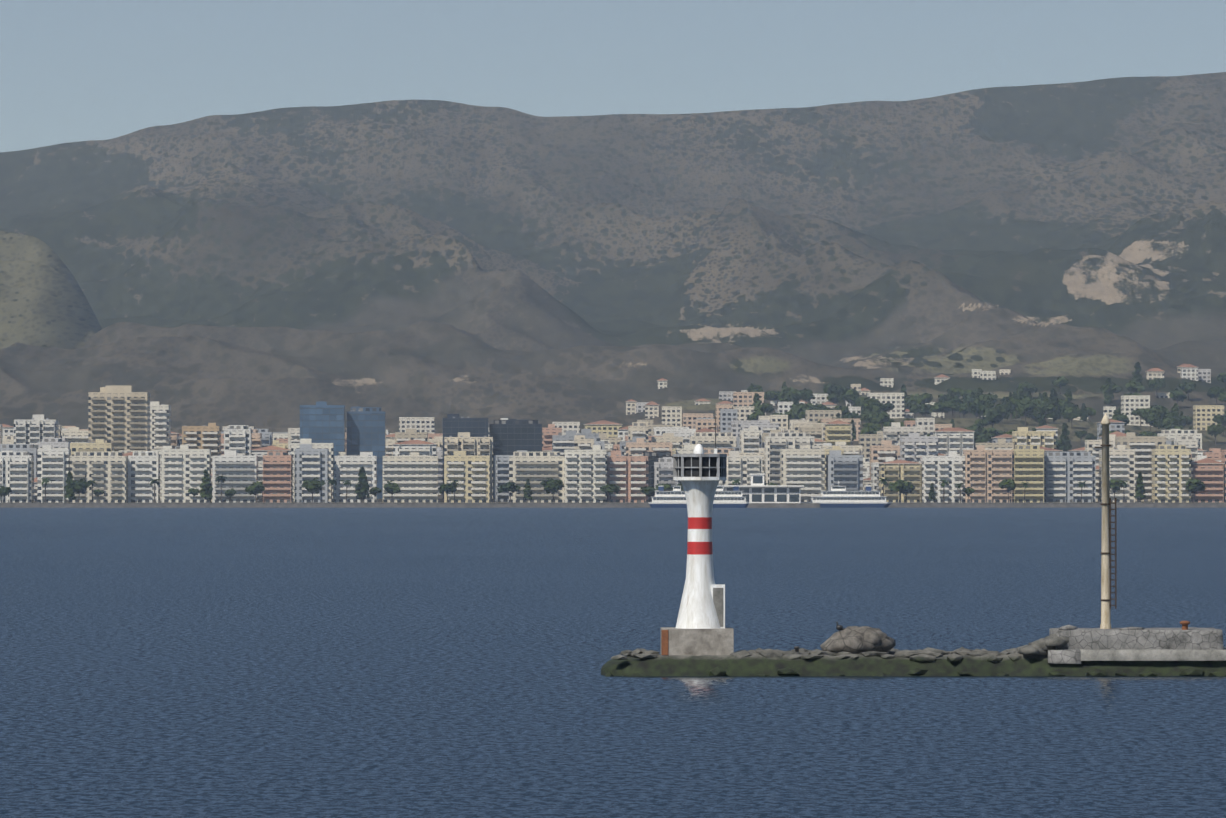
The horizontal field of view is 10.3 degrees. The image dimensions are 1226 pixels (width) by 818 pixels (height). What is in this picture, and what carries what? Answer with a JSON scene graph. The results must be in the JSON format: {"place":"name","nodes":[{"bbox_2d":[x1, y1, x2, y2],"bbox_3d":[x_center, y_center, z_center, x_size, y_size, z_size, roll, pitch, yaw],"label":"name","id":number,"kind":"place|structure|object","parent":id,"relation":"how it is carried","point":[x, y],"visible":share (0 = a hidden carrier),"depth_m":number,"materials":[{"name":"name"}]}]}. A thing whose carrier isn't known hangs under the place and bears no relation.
{"place":"outdoors","nodes":[
{"label":"outdoors","id":0,"kind":"place"},
{"bbox_2d":[0,508,1225,817],"bbox_3d":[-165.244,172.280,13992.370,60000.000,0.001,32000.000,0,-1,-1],"label":"sea water","id":1,"kind":"structure","parent":0,"point":[428,780],"depth_m":314.25,"materials":[{"name":"blue liquid"}]},
{"bbox_2d":[0,503,1225,507],"bbox_3d":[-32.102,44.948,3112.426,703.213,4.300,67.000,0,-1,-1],"label":"quay wall","id":2,"kind":"structure","parent":1,"relation":"in","point":[592,505],"depth_m":3134.43,"materials":[{"name":"concrete"}]},
{"bbox_2d":[720,474,803,502],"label":"ferry terminal","id":3,"kind":"object","parent":2,"relation":"on","point":[781,489],"visible":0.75,"depth_m":3107.22,"materials":[{"name":"grey"}]},
{"bbox_2d":[649,486,686,507],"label":"ferry","id":4,"kind":"object","parent":1,"relation":"on","point":[670,500],"visible":0.73,"depth_m":3060.97,"materials":[{"name":"grey metal"}]},
{"bbox_2d":[713,484,749,507],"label":"ferry","id":5,"kind":"object","parent":1,"relation":"on","point":[727,503],"visible":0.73,"depth_m":3051.29,"materials":[{"name":"grey metal"}]},
{"bbox_2d":[801,479,892,507],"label":"ferry","id":6,"kind":"object","parent":1,"relation":"on","point":[846,498],"visible":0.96,"depth_m":3111.06,"materials":[{"name":"grey metal"}]},
{"bbox_2d":[601,633,1225,676],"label":"breakwater","id":7,"kind":"object","parent":1,"relation":"in","point":[1006,661],"visible":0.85,"depth_m":316.71,"materials":[{"name":"stone"}]},
{"bbox_2d":[661,416,733,655],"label":"lighthouse","id":8,"kind":"object","parent":7,"relation":"on","point":[701,641],"visible":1,"depth_m":318.68,"materials":[{"name":"white paint"}]},
{"bbox_2d":[820,626,895,652],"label":"boulder","id":9,"kind":"object","parent":7,"relation":"on","point":[844,638],"visible":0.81,"depth_m":317.82,"materials":[{"name":"grey stone"}]},
{"bbox_2d":[794,621,1189,651],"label":"bollards","id":10,"kind":"object","parent":7,"relation":"on","point":[1184,627],"visible":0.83,"depth_m":318.28,"materials":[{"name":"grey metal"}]},
{"bbox_2d":[1047,625,1225,663],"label":"concrete platform","id":11,"kind":"structure","parent":7,"relation":"on","point":[1170,639],"depth_m":317.14,"materials":[{"name":"grey concrete"}]},
{"bbox_2d":[1095,413,1116,628],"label":"signal pole","id":12,"kind":"object","parent":11,"relation":"on","point":[1106,598],"visible":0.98,"depth_m":319.20,"materials":[{"name":"metal"}]},
{"bbox_2d":[0,72,1225,502],"bbox_3d":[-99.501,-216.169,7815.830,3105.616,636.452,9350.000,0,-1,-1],"label":"mountain","id":13,"kind":"structure","parent":0,"point":[704,318],"depth_m":7347.37,"materials":[{"name":"stone"}]},
{"bbox_2d":[0,486,11,502],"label":"tree","id":14,"kind":"object","parent":13,"relation":"on","point":[5,489],"visible":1,"depth_m":3150.74,"materials":[{"name":"green plant"}]},
{"bbox_2d":[64,471,75,500],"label":"tree","id":15,"kind":"object","parent":13,"relation":"on","point":[68,481],"visible":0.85,"depth_m":3153.89,"materials":[{"name":"green plant"}]},
{"bbox_2d":[69,478,91,502],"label":"tree","id":16,"kind":"object","parent":13,"relation":"on","point":[79,484],"visible":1,"depth_m":3152.36,"materials":[{"name":"green plant"}]},
{"bbox_2d":[200,469,212,502],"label":"tree","id":17,"kind":"object","parent":13,"relation":"on","point":[205,477],"visible":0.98,"depth_m":3153.63,"materials":[{"name":"green plant"}]},
{"bbox_2d":[215,475,226,502],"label":"palm tree","id":18,"kind":"object","parent":13,"relation":"on","point":[221,479],"visible":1,"depth_m":3158.30,"materials":[{"name":"green plant"}]},
{"bbox_2d":[225,488,236,501],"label":"tree","id":19,"kind":"object","parent":13,"relation":"on","point":[228,493],"visible":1,"depth_m":3159.22,"materials":[{"name":"green plant"}]},
{"bbox_2d":[245,481,264,502],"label":"tree","id":20,"kind":"object","parent":13,"relation":"on","point":[257,491],"visible":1,"depth_m":3155.84,"materials":[{"name":"green plant"}]},
{"bbox_2d":[302,478,325,502],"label":"tree","id":21,"kind":"object","parent":13,"relation":"on","point":[310,488],"visible":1,"depth_m":3154.73,"materials":[{"name":"green plant"}]},
{"bbox_2d":[354,467,369,502],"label":"tree","id":22,"kind":"object","parent":13,"relation":"on","point":[363,484],"visible":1,"depth_m":3163.76,"materials":[{"name":"green plant"}]},
{"bbox_2d":[369,487,381,502],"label":"tree","id":23,"kind":"object","parent":13,"relation":"on","point":[371,491],"visible":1,"depth_m":3160.25,"materials":[{"name":"green plant"}]},
{"bbox_2d":[384,481,400,501],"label":"tree","id":24,"kind":"object","parent":13,"relation":"on","point":[388,488],"visible":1,"depth_m":3155.33,"materials":[{"name":"green plant"}]},
{"bbox_2d":[438,483,456,502],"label":"tree","id":25,"kind":"object","parent":13,"relation":"on","point":[443,487],"visible":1,"depth_m":3154.99,"materials":[{"name":"green plant"}]},
{"bbox_2d":[497,482,520,502],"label":"tree","id":26,"kind":"object","parent":13,"relation":"on","point":[505,489],"visible":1,"depth_m":3159.06,"materials":[{"name":"green plant"}]},
{"bbox_2d":[523,479,532,502],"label":"tree","id":27,"kind":"object","parent":13,"relation":"on","point":[529,493],"visible":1,"depth_m":3163.70,"materials":[{"name":"green plant"}]},
{"bbox_2d":[540,478,563,502],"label":"tree","id":28,"kind":"object","parent":13,"relation":"on","point":[552,484],"visible":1,"depth_m":3158.84,"materials":[{"name":"green plant"}]},
{"bbox_2d":[600,484,620,502],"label":"tree","id":29,"kind":"object","parent":13,"relation":"on","point":[611,490],"visible":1,"depth_m":3159.26,"materials":[{"name":"green plant"}]},
{"bbox_2d":[0,364,1225,502],"bbox_3d":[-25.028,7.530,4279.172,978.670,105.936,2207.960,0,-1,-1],"label":"city buildings","id":30,"kind":"structure","parent":13,"relation":"on","point":[502,469],"depth_m":3194.85,"materials":[{"name":"concrete"}]},
{"bbox_2d":[640,486,654,501],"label":"tree","id":31,"kind":"object","parent":13,"relation":"on","point":[645,491],"visible":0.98,"depth_m":3155.06,"materials":[{"name":"green plant"}]},
{"bbox_2d":[746,383,762,391],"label":"tree","id":32,"kind":"object","parent":13,"relation":"on","point":[751,387],"visible":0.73,"depth_m":4865.80,"materials":[{"name":"green plant"}]},
{"bbox_2d":[747,409,764,419],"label":"tree","id":33,"kind":"object","parent":13,"relation":"on","point":[756,414],"visible":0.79,"depth_m":4305.70,"materials":[{"name":"green plant"}]},
{"bbox_2d":[751,393,761,405],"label":"tree","id":34,"kind":"object","parent":13,"relation":"on","point":[757,398],"visible":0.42,"depth_m":4450.78,"materials":[{"name":"green plant"}]},
{"bbox_2d":[754,402,773,412],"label":"tree","id":35,"kind":"object","parent":13,"relation":"on","point":[765,406],"visible":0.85,"depth_m":4372.13,"materials":[{"name":"green plant"}]},
{"bbox_2d":[779,382,788,401],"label":"tree","id":36,"kind":"object","parent":13,"relation":"on","point":[784,387],"visible":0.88,"depth_m":4775.17,"materials":[{"name":"green plant"}]},
{"bbox_2d":[788,391,802,398],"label":"tree","id":37,"kind":"object","parent":13,"relation":"on","point":[797,393],"visible":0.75,"depth_m":4808.54,"materials":[{"name":"green plant"}]},
{"bbox_2d":[790,403,807,411],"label":"tree","id":38,"kind":"object","parent":13,"relation":"on","point":[799,408],"visible":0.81,"depth_m":4363.52,"materials":[{"name":"green plant"}]},
{"bbox_2d":[824,384,843,402],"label":"tree","id":39,"kind":"object","parent":13,"relation":"on","point":[830,388],"visible":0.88,"depth_m":4835.74,"materials":[{"name":"green plant"}]},
{"bbox_2d":[827,392,842,402],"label":"tree","id":40,"kind":"object","parent":13,"relation":"on","point":[832,396],"visible":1,"depth_m":4771.84,"materials":[{"name":"green plant"}]},
{"bbox_2d":[835,405,848,415],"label":"tree","id":41,"kind":"object","parent":13,"relation":"on","point":[845,411],"visible":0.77,"depth_m":4352.70,"materials":[{"name":"green plant"}]},
{"bbox_2d":[842,389,858,405],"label":"tree","id":42,"kind":"object","parent":13,"relation":"on","point":[854,392],"visible":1,"depth_m":4810.61,"materials":[{"name":"green plant"}]},
{"bbox_2d":[841,412,859,418],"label":"tree","id":43,"kind":"object","parent":13,"relation":"on","point":[848,417],"visible":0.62,"depth_m":4226.23,"materials":[{"name":"green plant"}]},
{"bbox_2d":[859,411,872,422],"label":"tree","id":44,"kind":"object","parent":13,"relation":"on","point":[866,415],"visible":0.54,"depth_m":4272.88,"materials":[{"name":"green plant"}]},
{"bbox_2d":[854,397,878,406],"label":"tree","id":45,"kind":"object","parent":13,"relation":"on","point":[863,401],"visible":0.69,"depth_m":4412.56,"materials":[{"name":"green plant"}]},
{"bbox_2d":[860,424,879,433],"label":"tree","id":46,"kind":"object","parent":13,"relation":"on","point":[863,430],"visible":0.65,"depth_m":4048.54,"materials":[{"name":"green plant"}]},
{"bbox_2d":[862,403,879,412],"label":"tree","id":47,"kind":"object","parent":13,"relation":"on","point":[874,408],"visible":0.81,"depth_m":4375.36,"materials":[{"name":"green plant"}]},
{"bbox_2d":[867,411,887,422],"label":"tree","id":48,"kind":"object","parent":13,"relation":"on","point":[880,417],"visible":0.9,"depth_m":4265.65,"materials":[{"name":"green plant"}]},
{"bbox_2d":[888,480,912,501],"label":"tree","id":49,"kind":"object","parent":13,"relation":"on","point":[896,484],"visible":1,"depth_m":3159.66,"materials":[{"name":"green plant"}]},
{"bbox_2d":[913,393,932,415],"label":"tree","id":50,"kind":"object","parent":13,"relation":"on","point":[918,396],"visible":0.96,"depth_m":4720.71,"materials":[{"name":"green plant"}]},
{"bbox_2d":[928,483,935,500],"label":"tree","id":51,"kind":"object","parent":13,"relation":"on","point":[932,493],"visible":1,"depth_m":3166.37,"materials":[{"name":"green plant"}]},
{"bbox_2d":[933,400,950,419],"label":"tree","id":52,"kind":"object","parent":13,"relation":"on","point":[942,406],"visible":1,"depth_m":4410.66,"materials":[{"name":"green plant"}]},
{"bbox_2d":[938,394,954,413],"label":"tree","id":53,"kind":"object","parent":13,"relation":"on","point":[944,396],"visible":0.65,"depth_m":4945.91,"materials":[{"name":"green plant"}]},
{"bbox_2d":[943,396,962,417],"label":"tree","id":54,"kind":"object","parent":13,"relation":"on","point":[954,399],"visible":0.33,"depth_m":4509.54,"materials":[{"name":"green plant"}]},
{"bbox_2d":[949,402,960,417],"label":"tree","id":55,"kind":"object","parent":13,"relation":"on","point":[954,406],"visible":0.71,"depth_m":4456.81,"materials":[{"name":"green plant"}]},
{"bbox_2d":[947,388,964,397],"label":"tree","id":56,"kind":"object","parent":13,"relation":"on","point":[952,392],"visible":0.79,"depth_m":4982.26,"materials":[{"name":"green plant"}]},
{"bbox_2d":[959,389,977,398],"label":"tree","id":57,"kind":"object","parent":13,"relation":"on","point":[970,391],"visible":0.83,"depth_m":4927.64,"materials":[{"name":"green plant"}]},
{"bbox_2d":[962,487,974,502],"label":"tree","id":58,"kind":"object","parent":13,"relation":"on","point":[971,490],"visible":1,"depth_m":3167.17,"materials":[{"name":"green plant"}]},
{"bbox_2d":[965,424,985,433],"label":"tree","id":59,"kind":"object","parent":13,"relation":"on","point":[979,428],"visible":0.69,"depth_m":4256.91,"materials":[{"name":"green plant"}]},
{"bbox_2d":[968,402,985,419],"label":"tree","id":60,"kind":"object","parent":13,"relation":"on","point":[976,405],"visible":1,"depth_m":4350.91,"materials":[{"name":"green plant"}]},
{"bbox_2d":[973,387,984,417],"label":"tree","id":61,"kind":"object","parent":13,"relation":"on","point":[978,393],"visible":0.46,"depth_m":4589.57,"materials":[{"name":"green plant"}]},
{"bbox_2d":[974,419,988,426],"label":"tree","id":62,"kind":"object","parent":13,"relation":"on","point":[983,422],"visible":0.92,"depth_m":4304.84,"materials":[{"name":"green plant"}]},
{"bbox_2d":[974,432,991,442],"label":"tree","id":63,"kind":"object","parent":13,"relation":"on","point":[988,437],"visible":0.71,"depth_m":4098.48,"materials":[{"name":"green plant"}]},
{"bbox_2d":[983,392,997,404],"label":"tree","id":64,"kind":"object","parent":13,"relation":"on","point":[992,395],"visible":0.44,"depth_m":4918.49,"materials":[{"name":"green plant"}]},
{"bbox_2d":[982,411,1002,426],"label":"tree","id":65,"kind":"object","parent":13,"relation":"on","point":[993,420],"visible":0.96,"depth_m":4306.70,"materials":[{"name":"green plant"}]},
{"bbox_2d":[983,427,1003,436],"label":"tree","id":66,"kind":"object","parent":13,"relation":"on","point":[991,432],"visible":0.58,"depth_m":4208.81,"materials":[{"name":"green plant"}]},
{"bbox_2d":[995,403,1013,423],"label":"tree","id":67,"kind":"object","parent":13,"relation":"on","point":[1002,408],"visible":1,"depth_m":4380.31,"materials":[{"name":"green plant"}]},
{"bbox_2d":[999,479,1015,501],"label":"tree","id":68,"kind":"object","parent":13,"relation":"on","point":[1010,484],"visible":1,"depth_m":3157.82,"materials":[{"name":"green plant"}]},
{"bbox_2d":[1009,399,1021,419],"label":"tree","id":69,"kind":"object","parent":13,"relation":"on","point":[1017,401],"visible":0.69,"depth_m":4478.01,"materials":[{"name":"green plant"}]},
{"bbox_2d":[1016,386,1024,419],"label":"tree","id":70,"kind":"object","parent":13,"relation":"on","point":[1021,392],"visible":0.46,"depth_m":4556.00,"materials":[{"name":"green plant"}]},
{"bbox_2d":[1015,402,1036,425],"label":"tree","id":71,"kind":"object","parent":13,"relation":"on","point":[1021,409],"visible":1,"depth_m":4369.75,"materials":[{"name":"green plant"}]},
{"bbox_2d":[1021,397,1040,420],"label":"tree","id":72,"kind":"object","parent":13,"relation":"on","point":[1029,399],"visible":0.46,"depth_m":4476.78,"materials":[{"name":"green plant"}]},
{"bbox_2d":[1038,409,1046,426],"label":"tree","id":73,"kind":"object","parent":13,"relation":"on","point":[1042,422],"visible":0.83,"depth_m":4310.06,"materials":[{"name":"green plant"}]},
{"bbox_2d":[1035,402,1056,418],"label":"tree","id":74,"kind":"object","parent":13,"relation":"on","point":[1048,408],"visible":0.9,"depth_m":4391.77,"materials":[{"name":"green plant"}]},
{"bbox_2d":[1047,388,1060,421],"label":"tree","id":75,"kind":"object","parent":13,"relation":"on","point":[1055,403],"visible":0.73,"depth_m":4444.78,"materials":[{"name":"green plant"}]},
{"bbox_2d":[1052,376,1067,393],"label":"tree","id":76,"kind":"object","parent":13,"relation":"on","point":[1060,379],"visible":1,"depth_m":4963.50,"materials":[{"name":"green plant"}]},
{"bbox_2d":[1059,422,1071,451],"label":"tree","id":77,"kind":"object","parent":13,"relation":"on","point":[1065,439],"visible":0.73,"depth_m":4067.22,"materials":[{"name":"green plant"}]},
{"bbox_2d":[1061,389,1073,421],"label":"tree","id":78,"kind":"object","parent":13,"relation":"on","point":[1068,398],"visible":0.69,"depth_m":4499.69,"materials":[{"name":"green plant"}]},
{"bbox_2d":[1060,407,1081,428],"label":"tree","id":79,"kind":"object","parent":13,"relation":"on","point":[1075,414],"visible":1,"depth_m":4360.35,"materials":[{"name":"green plant"}]},
{"bbox_2d":[1074,430,1087,438],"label":"tree","id":80,"kind":"object","parent":13,"relation":"on","point":[1079,433],"visible":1,"depth_m":4262.39,"materials":[{"name":"green plant"}]},
{"bbox_2d":[1080,403,1087,420],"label":"tree","id":81,"kind":"object","parent":13,"relation":"on","point":[1083,413],"visible":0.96,"depth_m":4606.96,"materials":[{"name":"green plant"}]},
{"bbox_2d":[1085,408,1096,421],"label":"tree","id":82,"kind":"object","parent":13,"relation":"on","point":[1091,410],"visible":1,"depth_m":4476.96,"materials":[{"name":"green plant"}]},
{"bbox_2d":[1103,378,1113,404],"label":"tree","id":83,"kind":"object","parent":13,"relation":"on","point":[1108,393],"visible":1,"depth_m":4864.12,"materials":[{"name":"green plant"}]},
{"bbox_2d":[1100,383,1121,399],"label":"tree","id":84,"kind":"object","parent":13,"relation":"on","point":[1115,388],"visible":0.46,"depth_m":4878.81,"materials":[{"name":"green plant"}]},
{"bbox_2d":[1110,478,1122,501],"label":"tree","id":85,"kind":"object","parent":13,"relation":"on","point":[1116,485],"visible":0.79,"depth_m":3164.60,"materials":[{"name":"green plant"}]},
{"bbox_2d":[1111,412,1129,425],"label":"tree","id":86,"kind":"object","parent":13,"relation":"on","point":[1121,418],"visible":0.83,"depth_m":4357.11,"materials":[{"name":"green plant"}]},
{"bbox_2d":[1125,380,1144,392],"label":"tree","id":87,"kind":"object","parent":13,"relation":"on","point":[1142,388],"visible":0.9,"depth_m":4871.85,"materials":[{"name":"green plant"}]},
{"bbox_2d":[1132,362,1143,384],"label":"tree","id":88,"kind":"object","parent":13,"relation":"on","point":[1137,367],"visible":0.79,"depth_m":4950.92,"materials":[{"name":"green plant"}]},
{"bbox_2d":[1131,408,1144,425],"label":"tree","id":89,"kind":"object","parent":13,"relation":"on","point":[1134,412],"visible":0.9,"depth_m":4445.22,"materials":[{"name":"green plant"}]},
{"bbox_2d":[1134,472,1145,499],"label":"tree","id":90,"kind":"object","parent":13,"relation":"on","point":[1138,491],"visible":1,"depth_m":3158.44,"materials":[{"name":"green plant"}]},
{"bbox_2d":[1141,411,1156,429],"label":"tree","id":91,"kind":"object","parent":13,"relation":"on","point":[1146,415],"visible":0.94,"depth_m":4387.87,"materials":[{"name":"green plant"}]},
{"bbox_2d":[1147,378,1165,395],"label":"tree","id":92,"kind":"object","parent":13,"relation":"on","point":[1156,383],"visible":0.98,"depth_m":4873.19,"materials":[{"name":"green plant"}]},
{"bbox_2d":[1157,417,1172,428],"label":"tree","id":93,"kind":"object","parent":13,"relation":"on","point":[1161,421],"visible":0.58,"depth_m":4357.87,"materials":[{"name":"green plant"}]},
{"bbox_2d":[1171,403,1181,426],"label":"tree","id":94,"kind":"object","parent":13,"relation":"on","point":[1179,422],"visible":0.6,"depth_m":4395.07,"materials":[{"name":"green plant"}]},
{"bbox_2d":[1169,388,1186,404],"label":"tree","id":95,"kind":"object","parent":13,"relation":"on","point":[1174,395],"visible":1,"depth_m":4813.49,"materials":[{"name":"green plant"}]},
{"bbox_2d":[1179,415,1192,427],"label":"tree","id":96,"kind":"object","parent":13,"relation":"on","point":[1185,420],"visible":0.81,"depth_m":4606.73,"materials":[{"name":"green plant"}]},
{"bbox_2d":[1178,381,1195,400],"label":"tree","id":97,"kind":"object","parent":13,"relation":"on","point":[1187,387],"visible":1,"depth_m":4861.70,"materials":[{"name":"green plant"}]},
{"bbox_2d":[1185,479,1205,502],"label":"tree","id":98,"kind":"object","parent":13,"relation":"on","point":[1195,483],"visible":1,"depth_m":3165.43,"materials":[{"name":"green plant"}]},
{"bbox_2d":[1207,386,1224,402],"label":"tree","id":99,"kind":"object","parent":13,"relation":"on","point":[1216,394],"visible":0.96,"depth_m":4825.79,"materials":[{"name":"green plant"}]},
{"bbox_2d":[1207,423,1225,444],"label":"tree","id":100,"kind":"object","parent":13,"relation":"on","point":[1215,426],"visible":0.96,"depth_m":4338.38,"materials":[{"name":"green plant"}]},
{"bbox_2d":[1213,414,1225,436],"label":"tree","id":101,"kind":"object","parent":13,"relation":"on","point":[1220,419],"visible":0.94,"depth_m":4383.50,"materials":[{"name":"green plant"}]},
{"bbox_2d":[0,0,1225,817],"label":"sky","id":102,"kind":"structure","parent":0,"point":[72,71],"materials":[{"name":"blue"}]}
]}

